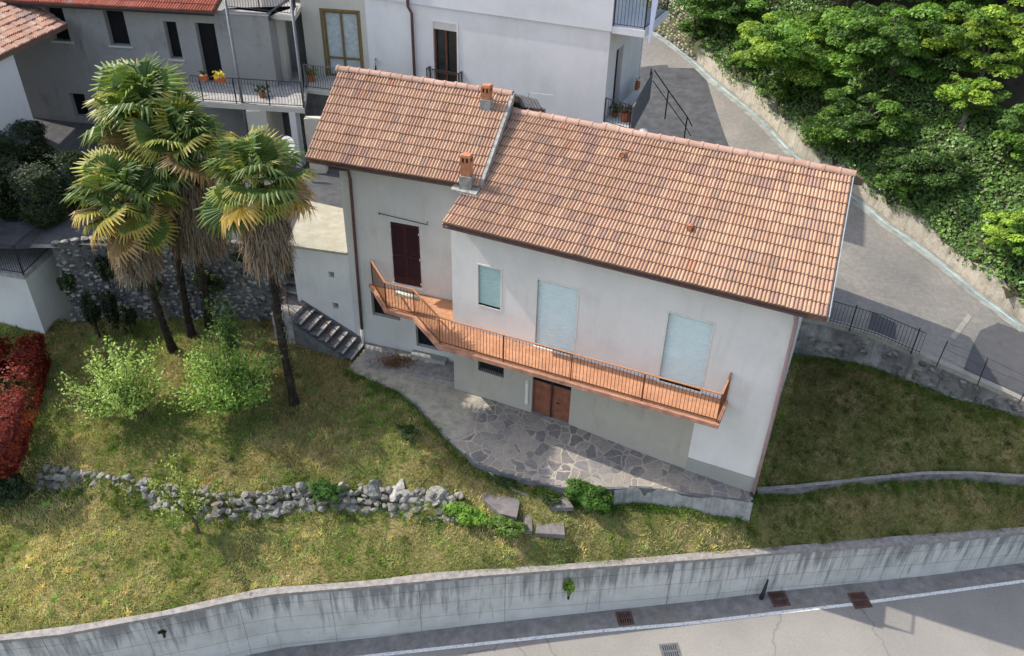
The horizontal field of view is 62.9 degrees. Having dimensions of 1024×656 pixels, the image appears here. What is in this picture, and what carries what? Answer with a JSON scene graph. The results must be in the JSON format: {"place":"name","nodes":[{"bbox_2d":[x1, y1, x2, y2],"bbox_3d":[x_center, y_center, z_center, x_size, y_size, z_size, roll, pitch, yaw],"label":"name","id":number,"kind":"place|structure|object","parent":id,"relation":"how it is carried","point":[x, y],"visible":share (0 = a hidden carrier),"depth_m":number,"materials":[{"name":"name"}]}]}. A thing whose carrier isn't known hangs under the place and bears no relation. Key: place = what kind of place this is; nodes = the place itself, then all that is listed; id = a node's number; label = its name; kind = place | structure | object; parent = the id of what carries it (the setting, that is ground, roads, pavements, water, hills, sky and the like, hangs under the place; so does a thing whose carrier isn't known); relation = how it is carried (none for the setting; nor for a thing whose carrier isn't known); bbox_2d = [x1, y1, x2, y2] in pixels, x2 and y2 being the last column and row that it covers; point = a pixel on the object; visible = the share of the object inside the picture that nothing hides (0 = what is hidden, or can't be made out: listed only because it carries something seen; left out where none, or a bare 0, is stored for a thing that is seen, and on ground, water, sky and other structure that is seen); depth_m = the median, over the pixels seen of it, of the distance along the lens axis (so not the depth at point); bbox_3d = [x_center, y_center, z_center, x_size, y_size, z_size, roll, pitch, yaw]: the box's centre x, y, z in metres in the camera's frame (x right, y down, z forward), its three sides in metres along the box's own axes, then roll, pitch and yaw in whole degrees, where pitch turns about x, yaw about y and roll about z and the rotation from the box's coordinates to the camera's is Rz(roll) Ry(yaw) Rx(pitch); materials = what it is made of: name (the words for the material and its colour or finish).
{"place":"outdoors","nodes":[
{"label":"outdoors","id":0,"kind":"place"},
{"bbox_2d":[0,65,728,248],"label":"courtyard","id":1,"kind":"structure","parent":0,"point":[688,89],"depth_m":37.83,"materials":[{"name":"stone"}]},
{"bbox_2d":[0,119,56,192],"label":"dark hedge","id":2,"kind":"object","parent":1,"relation":"on","point":[33,130],"visible":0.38,"depth_m":31.44,"materials":[{"name":"green plant"}]},
{"bbox_2d":[0,142,89,228],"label":"dark hedge","id":3,"kind":"object","parent":1,"relation":"on","point":[34,183],"visible":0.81,"depth_m":29.60,"materials":[{"name":"green plant"}]},
{"bbox_2d":[0,0,294,138],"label":"old house","id":4,"kind":"structure","parent":1,"relation":"on","point":[57,71],"depth_m":34.87,"materials":[{"name":"paint"}]},
{"bbox_2d":[49,7,73,43],"bbox_3d":[-18.853,-12.644,34.861,0.978,1.456,0.428,1,35,0],"label":"window","id":5,"kind":"structure","parent":4,"relation":"in","point":[58,12],"depth_m":35.10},
{"bbox_2d":[73,93,88,113],"bbox_3d":[-18.948,-9.940,36.959,0.703,1.022,0.074,1,35,0],"label":"window","id":6,"kind":"structure","parent":4,"relation":"in","point":[79,99],"depth_m":37.00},
{"bbox_2d":[106,11,132,48],"bbox_3d":[-16.311,-12.392,34.665,1.094,1.479,0.440,1,35,0],"label":"window","id":7,"kind":"structure","parent":4,"relation":"in","point":[116,19],"depth_m":34.85,"materials":[{"name":"glass"}]},
{"bbox_2d":[166,21,185,61],"bbox_3d":[-13.991,-11.896,34.671,0.767,1.600,0.406,1,35,0],"label":"window","id":8,"kind":"structure","parent":4,"relation":"in","point":[172,29],"depth_m":34.87,"materials":[{"name":"glass"}]},
{"bbox_2d":[198,23,222,79],"bbox_3d":[-12.494,-11.534,34.918,0.823,2.442,0.087,1,35,0],"label":"doorway","id":9,"kind":"structure","parent":4,"relation":"in","point":[209,44],"depth_m":34.86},
{"bbox_2d":[177,0,668,172],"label":"apartment building","id":10,"kind":"structure","parent":1,"relation":"on","point":[578,59],"depth_m":33.39,"materials":[{"name":"paint"}]},
{"bbox_2d":[212,70,226,82],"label":"potted plant","id":11,"kind":"object","parent":10,"relation":"on","point":[219,77],"visible":1,"depth_m":32.65,"materials":[{"name":"yellow plant"}]},
{"bbox_2d":[322,11,361,75],"bbox_3d":[-7.145,-12.021,35.506,1.532,2.732,0.320,1,35,0],"label":"french window","id":12,"kind":"structure","parent":10,"relation":"in","point":[341,29],"depth_m":35.42,"materials":[{"name":"white wood"}]},
{"bbox_2d":[433,21,456,81],"bbox_3d":[-2.668,-10.991,34.106,1.036,2.825,0.558,1,35,0],"label":"french window","id":13,"kind":"structure","parent":10,"relation":"in","point":[445,35],"depth_m":34.00,"materials":[{"name":"brown glass"}]},
{"bbox_2d":[612,103,632,121],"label":"potted plant","id":14,"kind":"object","parent":10,"relation":"on","point":[626,111],"visible":0.79,"depth_m":32.49,"materials":[{"name":"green plant"}]},
{"bbox_2d":[648,0,658,43],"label":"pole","id":15,"kind":"object","parent":10,"relation":"hanging from","point":[653,9],"visible":1,"depth_m":29.54,"materials":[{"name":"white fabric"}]},
{"bbox_2d":[653,70,692,138],"bbox_3d":[6.911,-9.461,35.986,1.981,3.166,0.280,2,35,1],"label":"ramp handrail","id":16,"kind":"object","parent":1,"relation":"on","point":[687,118],"visible":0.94,"depth_m":35.87,"materials":[{"name":"metal"}]},
{"bbox_2d":[0,315,1023,634],"bbox_3d":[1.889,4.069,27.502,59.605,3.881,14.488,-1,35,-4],"label":"ground","id":17,"kind":"structure","parent":0,"point":[686,540],"depth_m":25.64,"materials":[{"name":"plant"}]},
{"bbox_2d":[0,472,30,509],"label":"dark shrub","id":18,"kind":"object","parent":17,"relation":"on","point":[13,488],"visible":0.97,"depth_m":24.88,"materials":[{"name":"green plant"}]},
{"bbox_2d":[0,331,51,478],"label":"red hedge","id":19,"kind":"object","parent":17,"relation":"on","point":[14,447],"visible":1,"depth_m":26.27,"materials":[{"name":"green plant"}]},
{"bbox_2d":[0,222,72,333],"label":"terrace building","id":20,"kind":"structure","parent":17,"relation":"on","point":[33,297],"depth_m":29.57,"materials":[{"name":"paint"}]},
{"bbox_2d":[78,290,105,338],"bbox_3d":[-14.677,-0.435,29.318,0.666,2.154,0.713,-21,40,-28],"label":"conical shrub","id":21,"kind":"object","parent":17,"relation":"on","point":[91,309],"visible":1,"depth_m":29.02,"materials":[{"name":"green plant"}]},
{"bbox_2d":[100,288,120,329],"bbox_3d":[-14.208,-0.633,29.760,0.723,1.995,0.633,1,35,0],"label":"conical shrub","id":22,"kind":"object","parent":17,"relation":"on","point":[110,305],"visible":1,"depth_m":29.56,"materials":[{"name":"green plant"}]},
{"bbox_2d":[53,336,176,425],"bbox_3d":[-12.432,1.617,26.284,3.299,3.139,3.370,1,35,0],"label":"young fruit tree","id":23,"kind":"object","parent":17,"relation":"on","point":[120,398],"visible":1,"depth_m":26.06,"materials":[{"name":"green plant"}]},
{"bbox_2d":[61,144,186,353],"bbox_3d":[-11.474,-1.717,26.143,3.235,8.095,3.331,21,39,25],"label":"palm tree","id":24,"kind":"object","parent":17,"relation":"on","point":[127,227],"visible":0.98,"depth_m":24.33,"materials":[{"name":"green plant"}]},
{"bbox_2d":[118,304,136,334],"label":"conical shrub","id":25,"kind":"object","parent":17,"relation":"on","point":[128,315],"visible":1,"depth_m":29.44,"materials":[{"name":"green plant"}]},
{"bbox_2d":[77,51,204,338],"bbox_3d":[-11.085,-3.784,27.247,3.880,10.086,3.854,1,35,0],"label":"palm tree","id":26,"kind":"object","parent":17,"relation":"on","point":[128,88],"visible":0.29,"depth_m":24.72,"materials":[{"name":"green plant"}]},
{"bbox_2d":[50,235,287,324],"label":"stone wall","id":27,"kind":"structure","parent":17,"relation":"on","point":[249,296],"depth_m":29.95,"materials":[{"name":"stone"}]},
{"bbox_2d":[56,270,77,299],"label":"ivy clump","id":28,"kind":"object","parent":27,"relation":"attached to","point":[65,281],"visible":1,"depth_m":29.43,"materials":[{"name":"green plant"}]},
{"bbox_2d":[93,254,114,287],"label":"ivy clump","id":29,"kind":"object","parent":27,"relation":"attached to","point":[101,266],"visible":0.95,"depth_m":29.20,"materials":[{"name":"green plant"}]},
{"bbox_2d":[137,277,162,296],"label":"ivy clump","id":30,"kind":"object","parent":27,"relation":"attached to","point":[158,284],"visible":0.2,"depth_m":29.48,"materials":[{"name":"green plant"}]},
{"bbox_2d":[189,266,225,304],"bbox_3d":[-10.706,-1.532,29.590,1.278,1.710,0.748,18,38,23],"label":"ivy clump","id":31,"kind":"object","parent":27,"relation":"attached to","point":[213,278],"visible":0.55,"depth_m":29.31,"materials":[{"name":"green plant"}]},
{"bbox_2d":[119,88,240,329],"bbox_3d":[-9.997,-3.068,26.873,3.320,9.425,3.492,1,35,0],"label":"palm tree","id":32,"kind":"object","parent":17,"relation":"on","point":[181,174],"visible":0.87,"depth_m":24.75,"materials":[{"name":"green plant"}]},
{"bbox_2d":[146,448,226,533],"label":"tree","id":33,"kind":"object","parent":17,"relation":"on","point":[189,510],"visible":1,"depth_m":23.80,"materials":[{"name":"green plant"}]},
{"bbox_2d":[146,312,285,420],"bbox_3d":[-9.099,1.152,26.335,4.123,3.964,3.700,1,35,0],"label":"young fruit tree","id":34,"kind":"object","parent":17,"relation":"on","point":[227,393],"visible":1,"depth_m":26.02,"materials":[{"name":"green plant"}]},
{"bbox_2d":[204,289,242,364],"bbox_3d":[-9.413,0.232,27.526,1.172,3.457,1.317,1,35,0],"label":"climbing shrub","id":35,"kind":"object","parent":17,"relation":"on","point":[229,328],"visible":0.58,"depth_m":27.26,"materials":[{"name":"green plant"}]},
{"bbox_2d":[216,485,235,509],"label":"sapling","id":36,"kind":"object","parent":17,"relation":"on","point":[231,500],"visible":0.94,"depth_m":24.61,"materials":[{"name":"green plant"}]},
{"bbox_2d":[35,464,464,523],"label":"rock wall","id":37,"kind":"structure","parent":17,"relation":"on","point":[266,501],"depth_m":25.15,"materials":[{"name":"stone"}]},
{"bbox_2d":[193,125,320,406],"bbox_3d":[-7.177,-1.487,25.298,3.513,9.695,3.529,1,35,0],"label":"palm tree","id":38,"kind":"object","parent":17,"relation":"on","point":[257,210],"visible":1,"depth_m":23.23,"materials":[{"name":"green plant"}]},
{"bbox_2d":[270,193,364,359],"bbox_3d":[-6.620,-1.867,29.912,3.515,4.564,3.710,12,36,15],"label":"outdoor stairs","id":39,"kind":"structure","parent":17,"relation":"on","point":[306,326],"depth_m":29.49,"materials":[{"name":"concrete"}]},
{"bbox_2d":[289,201,356,341],"bbox_3d":[-6.660,-1.991,30.540,3.270,3.850,3.223,12,36,15],"label":"annex","id":40,"kind":"object","parent":17,"relation":"on","point":[322,278],"visible":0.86,"depth_m":29.10,"materials":[{"name":"paint"}]},
{"bbox_2d":[305,478,346,502],"bbox_3d":[-5.678,5.004,25.278,1.457,0.806,0.907,15,37,19],"label":"rock ivy","id":41,"kind":"object","parent":17,"relation":"on","point":[321,490],"visible":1,"depth_m":25.04,"materials":[{"name":"green plant"}]},
{"bbox_2d":[363,479,383,498],"bbox_3d":[-4.160,4.940,25.564,0.632,0.910,0.857,1,35,0],"label":"boulder","id":42,"kind":"object","parent":17,"relation":"on","point":[372,490],"visible":0.89,"depth_m":25.20,"materials":[{"name":"stone"}]},
{"bbox_2d":[388,479,404,501],"bbox_3d":[-3.560,5.007,25.512,0.569,0.745,0.877,-9,36,-14],"label":"boulder","id":43,"kind":"object","parent":17,"relation":"on","point":[394,495],"visible":0.58,"depth_m":25.25,"materials":[{"name":"stone"}]},
{"bbox_2d":[394,423,419,440],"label":"ground plant","id":44,"kind":"object","parent":17,"relation":"on","point":[404,430],"visible":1,"depth_m":26.10,"materials":[{"name":"green plant"}]},
{"bbox_2d":[364,342,453,384],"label":"front walkway","id":45,"kind":"structure","parent":17,"relation":"on","point":[436,372],"depth_m":28.84,"materials":[{"name":"stone"}]},
{"bbox_2d":[366,350,422,374],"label":"dead branches","id":46,"kind":"object","parent":45,"relation":"on","point":[393,360],"visible":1,"depth_m":28.85,"materials":[{"name":"brown plant"}]},
{"bbox_2d":[425,485,447,505],"bbox_3d":[-2.293,5.175,25.310,0.743,0.826,0.523,1,35,0],"label":"boulder","id":47,"kind":"object","parent":17,"relation":"on","point":[440,491],"visible":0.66,"depth_m":25.13,"materials":[{"name":"stone"}]},
{"bbox_2d":[440,501,488,525],"bbox_3d":[-1.436,5.599,24.839,1.679,0.707,0.733,16,37,20],"label":"bright bush","id":48,"kind":"object","parent":17,"relation":"on","point":[467,514],"visible":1,"depth_m":24.67,"materials":[{"name":"green plant"}]},
{"bbox_2d":[481,494,519,520],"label":"stone slab","id":49,"kind":"structure","parent":17,"relation":"on","point":[507,506],"depth_m":24.88,"materials":[{"name":"stone"}]},
{"bbox_2d":[489,474,517,488],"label":"ground plant","id":50,"kind":"object","parent":17,"relation":"on","point":[507,483],"visible":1,"depth_m":25.18,"materials":[{"name":"green plant"}]},
{"bbox_2d":[487,514,527,537],"bbox_3d":[-0.134,5.846,24.488,1.187,0.656,0.850,29,43,34],"label":"bright bush","id":51,"kind":"object","parent":17,"relation":"on","point":[507,527],"visible":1,"depth_m":24.31,"materials":[{"name":"green plant"}]},
{"bbox_2d":[0,527,1023,655],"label":"retaining wall","id":52,"kind":"structure","parent":17,"relation":"on","point":[247,623],"depth_m":24.66,"materials":[{"name":"concrete"}]},
{"bbox_2d":[563,579,574,599],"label":"weed","id":53,"kind":"object","parent":52,"relation":"attached to","point":[569,584],"visible":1,"depth_m":24.50,"materials":[{"name":"green plant"}]},
{"bbox_2d":[523,514,531,534],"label":"stone slab","id":54,"kind":"structure","parent":17,"relation":"on","point":[527,520],"depth_m":24.63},
{"bbox_2d":[347,350,752,500],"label":"terrace","id":55,"kind":"structure","parent":17,"relation":"on","point":[532,445],"depth_m":26.08,"materials":[{"name":"stone"}]},
{"bbox_2d":[535,521,564,537],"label":"stone slab","id":56,"kind":"structure","parent":17,"relation":"on","point":[551,531],"depth_m":24.45,"materials":[{"name":"stone"}]},
{"bbox_2d":[350,372,751,502],"bbox_3d":[0.297,3.959,26.042,13.871,0.798,2.153,15,37,18],"label":"terrace edge","id":57,"kind":"object","parent":17,"relation":"on","point":[530,482],"visible":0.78,"depth_m":25.15,"materials":[{"name":"concrete"}]},
{"bbox_2d":[540,493,561,505],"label":"ground plant","id":58,"kind":"object","parent":17,"relation":"on","point":[552,499],"visible":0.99,"depth_m":24.84,"materials":[{"name":"green plant"}]},
{"bbox_2d":[548,496,573,510],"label":"stone slab","id":59,"kind":"structure","parent":17,"relation":"on","point":[565,504],"depth_m":24.83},
{"bbox_2d":[305,65,863,501],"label":"house","id":60,"kind":"structure","parent":17,"relation":"on","point":[659,296],"depth_m":24.29,"materials":[{"name":"paint"}]},
{"bbox_2d":[390,222,423,290],"bbox_3d":[-3.440,-2.351,27.273,1.125,2.340,0.490,1,35,0],"label":"shuttered door","id":61,"kind":"structure","parent":60,"relation":"in","point":[405,238],"depth_m":27.24,"materials":[{"name":"brown wood"}]},
{"bbox_2d":[479,362,503,376],"bbox_3d":[-0.628,1.159,26.925,0.898,0.650,0.498,1,35,0],"label":"window","id":62,"kind":"structure","parent":60,"relation":"in","point":[483,365],"depth_m":27.03,"materials":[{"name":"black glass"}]},
{"bbox_2d":[515,93,542,111],"bbox_3d":[0.506,-6.694,26.995,1.076,1.529,0.497,8,35,10],"label":"canopy","id":63,"kind":"object","parent":60,"relation":"attached to","point":[533,103],"visible":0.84,"depth_m":26.66,"materials":[{"name":"metal"}]},
{"bbox_2d":[533,377,570,421],"bbox_3d":[1.289,2.022,26.464,1.233,2.000,0.638,1,35,0],"label":"garage door","id":64,"kind":"structure","parent":60,"relation":"in","point":[550,398],"depth_m":26.59,"materials":[{"name":"wood"}]},
{"bbox_2d":[564,478,613,515],"bbox_3d":[2.258,5.085,24.969,1.557,1.056,0.899,11,36,14],"label":"terrace bush","id":65,"kind":"object","parent":17,"relation":"on","point":[588,495],"visible":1,"depth_m":24.75,"materials":[{"name":"green plant"}]},
{"bbox_2d":[613,487,752,522],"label":"terrace wall","id":66,"kind":"structure","parent":17,"relation":"on","point":[714,506],"depth_m":25.03,"materials":[{"name":"concrete"}]},
{"bbox_2d":[756,471,1023,494],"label":"wall","id":67,"kind":"structure","parent":17,"relation":"on","point":[1008,478],"depth_m":25.94,"materials":[{"name":"concrete"}]},
{"bbox_2d":[793,318,1023,419],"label":"road wall","id":68,"kind":"structure","parent":17,"relation":"on","point":[824,339],"depth_m":27.89,"materials":[{"name":"stone"}]},
{"bbox_2d":[805,300,1023,403],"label":"iron fence","id":69,"kind":"object","parent":68,"relation":"on","point":[912,348],"visible":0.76,"depth_m":27.45,"materials":[{"name":"metal"}]},
{"bbox_2d":[30,0,1023,400],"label":"road","id":70,"kind":"structure","parent":0,"point":[884,272],"depth_m":30.51,"materials":[{"name":"asphalt"}]},
{"bbox_2d":[0,1,67,187],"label":"white house","id":71,"kind":"structure","parent":70,"relation":"on","point":[22,28],"depth_m":32.17,"materials":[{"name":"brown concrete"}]},
{"bbox_2d":[648,0,698,59],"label":"rubble wall","id":72,"kind":"structure","parent":70,"relation":"on","point":[679,16],"depth_m":44.15,"materials":[{"name":"stone"}]},
{"bbox_2d":[652,32,1023,331],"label":"road gutter","id":73,"kind":"object","parent":70,"relation":"on","point":[943,269],"visible":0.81,"depth_m":33.50,"materials":[{"name":"concrete"}]},
{"bbox_2d":[652,31,1021,325],"bbox_3d":[12.310,-8.339,37.899,1.034,3.730,25.856,-13,37,-20],"label":"road marking","id":74,"kind":"object","parent":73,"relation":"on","point":[851,196],"visible":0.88,"depth_m":33.70,"materials":[{"name":"paint"}]},
{"bbox_2d":[869,313,895,339],"bbox_3d":[12.611,-0.015,28.441,0.900,0.318,1.216,16,37,19],"label":"manhole cover","id":75,"kind":"object","parent":70,"relation":"on","point":[883,325],"visible":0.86,"depth_m":28.44,"materials":[{"name":"metal"}]},
{"bbox_2d":[950,314,971,338],"bbox_3d":[15.610,-0.055,29.067,0.179,0.108,1.802,28,43,33],"label":"road joint","id":76,"kind":"object","parent":70,"relation":"on","point":[960,327],"visible":1,"depth_m":29.05,"materials":[{"name":"paint"}]},
{"bbox_2d":[964,323,1023,396],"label":"road patch","id":77,"kind":"object","parent":70,"relation":"on","point":[1000,346],"visible":1,"depth_m":28.20,"materials":[{"name":"asphalt"}]},
{"bbox_2d":[248,563,1023,655],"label":"road shoulder","id":78,"kind":"object","parent":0,"point":[733,606],"visible":0.31,"depth_m":25.46},
{"bbox_2d":[615,611,633,625],"bbox_3d":[3.420,8.792,25.372,0.480,0.028,0.480,-3,35,-6],"label":"drain grate","id":79,"kind":"object","parent":78,"relation":"on","point":[624,617],"visible":1,"depth_m":25.35,"materials":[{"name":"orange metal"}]},
{"bbox_2d":[768,591,790,606],"bbox_3d":[8.244,8.353,25.829,0.540,0.028,0.540,-3,35,-6],"label":"drain grate","id":80,"kind":"object","parent":78,"relation":"on","point":[779,598],"visible":1,"depth_m":25.82,"materials":[{"name":"brown metal"}]},
{"bbox_2d":[847,591,872,608],"bbox_3d":[10.692,8.360,25.732,0.560,0.028,0.560,-3,35,-6],"label":"drain grate","id":81,"kind":"object","parent":78,"relation":"on","point":[859,599],"visible":1,"depth_m":25.72,"materials":[{"name":"brown metal"}]},
{"bbox_2d":[284,4,997,403],"bbox_3d":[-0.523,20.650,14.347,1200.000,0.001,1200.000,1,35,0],"label":"ground","id":82,"kind":"structure","parent":0,"point":[694,50],"depth_m":86.42,"materials":[{"name":"plant"}]},
{"bbox_2d":[357,579,1023,655],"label":"road","id":83,"kind":"structure","parent":0,"point":[988,621],"depth_m":24.80,"materials":[{"name":"asphalt"}]},
{"bbox_2d":[659,642,681,655],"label":"drain grate","id":84,"kind":"object","parent":83,"relation":"on","point":[669,649],"visible":1,"depth_m":24.46,"materials":[{"name":"grey metal"}]},
{"bbox_2d":[359,580,1023,655],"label":"road marking","id":85,"kind":"object","parent":83,"relation":"on","point":[690,622],"visible":1,"depth_m":25.19,"materials":[{"name":"paint"}]},
{"bbox_2d":[648,0,1023,298],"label":"hillside","id":86,"kind":"structure","parent":0,"point":[1013,86],"depth_m":33.53,"materials":[{"name":"plant"}]},
{"bbox_2d":[675,15,712,43],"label":"broadleaf tree","id":87,"kind":"object","parent":86,"relation":"on","point":[688,27],"visible":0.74,"depth_m":42.88,"materials":[{"name":"green plant"}]},
{"bbox_2d":[676,0,771,31],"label":"broadleaf tree","id":88,"kind":"object","parent":86,"relation":"on","point":[727,14],"visible":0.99,"depth_m":41.32,"materials":[{"name":"green plant"}]},
{"bbox_2d":[726,48,761,77],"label":"broadleaf tree","id":89,"kind":"object","parent":86,"relation":"on","point":[739,63],"visible":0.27,"depth_m":40.05,"materials":[{"name":"green plant"}]},
{"bbox_2d":[756,77,800,106],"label":"broadleaf tree","id":90,"kind":"object","parent":86,"relation":"on","point":[777,87],"visible":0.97,"depth_m":37.76,"materials":[{"name":"green plant"}]},
{"bbox_2d":[732,10,865,86],"bbox_3d":[12.797,-12.391,37.526,5.960,3.648,6.601,17,38,22],"label":"broadleaf tree","id":91,"kind":"object","parent":86,"relation":"on","point":[803,49],"visible":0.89,"depth_m":35.88,"materials":[{"name":"green plant"}]},
{"bbox_2d":[799,124,849,154],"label":"broadleaf tree","id":92,"kind":"object","parent":86,"relation":"on","point":[821,136],"visible":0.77,"depth_m":35.02,"materials":[{"name":"green plant"}]},
{"bbox_2d":[808,78,858,100],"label":"broadleaf tree","id":93,"kind":"object","parent":86,"relation":"on","point":[823,88],"visible":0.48,"depth_m":35.96,"materials":[{"name":"green plant"}]},
{"bbox_2d":[648,0,1023,296],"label":"ivy ground cover","id":94,"kind":"object","parent":86,"relation":"on","point":[946,123],"visible":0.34,"depth_m":33.12,"materials":[{"name":"green plant"}]},
{"bbox_2d":[696,46,1023,322],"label":"hillside wall","id":95,"kind":"structure","parent":86,"relation":"on","point":[910,224],"depth_m":33.31,"materials":[{"name":"stone"}]},
{"bbox_2d":[698,43,1023,306],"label":"wall ivy","id":96,"kind":"object","parent":95,"relation":"attached to","point":[827,153],"depth_m":35.59,"materials":[{"name":"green plant"}]},
{"bbox_2d":[803,84,917,144],"bbox_3d":[14.114,-8.536,34.510,4.593,2.529,4.003,1,35,0],"label":"broadleaf tree","id":97,"kind":"object","parent":86,"relation":"on","point":[857,118],"visible":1,"depth_m":33.64,"materials":[{"name":"green plant"}]},
{"bbox_2d":[872,166,920,201],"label":"broadleaf tree","id":98,"kind":"object","parent":86,"relation":"on","point":[885,183],"visible":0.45,"depth_m":32.47,"materials":[{"name":"green plant"}]},
{"bbox_2d":[822,0,974,81],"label":"broadleaf tree","id":99,"kind":"object","parent":86,"relation":"on","point":[884,43],"visible":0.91,"depth_m":33.69,"materials":[{"name":"green plant"}]},
{"bbox_2d":[876,145,978,190],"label":"broadleaf tree","id":100,"kind":"object","parent":86,"relation":"on","point":[907,162],"visible":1,"depth_m":31.68,"materials":[{"name":"green plant"}]},
{"bbox_2d":[912,0,996,19],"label":"broadleaf tree","id":101,"kind":"object","parent":86,"relation":"on","point":[971,2],"visible":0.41,"depth_m":34.88,"materials":[{"name":"green plant"}]},
{"bbox_2d":[922,0,1023,80],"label":"broadleaf tree","id":102,"kind":"object","parent":86,"relation":"on","point":[1002,37],"visible":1,"depth_m":32.14,"materials":[{"name":"green plant"}]},
{"bbox_2d":[934,75,1011,130],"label":"broadleaf tree","id":103,"kind":"object","parent":86,"relation":"on","point":[966,96],"visible":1,"depth_m":31.80,"materials":[{"name":"green plant"}]},
{"bbox_2d":[980,207,1023,256],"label":"broadleaf tree","id":104,"kind":"object","parent":86,"relation":"on","point":[1007,231],"visible":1,"depth_m":29.42,"materials":[{"name":"green plant"}]},
{"bbox_2d":[991,103,1023,160],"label":"broadleaf tree","id":105,"kind":"object","parent":86,"relation":"on","point":[1013,120],"visible":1,"depth_m":30.48,"materials":[{"name":"green plant"}]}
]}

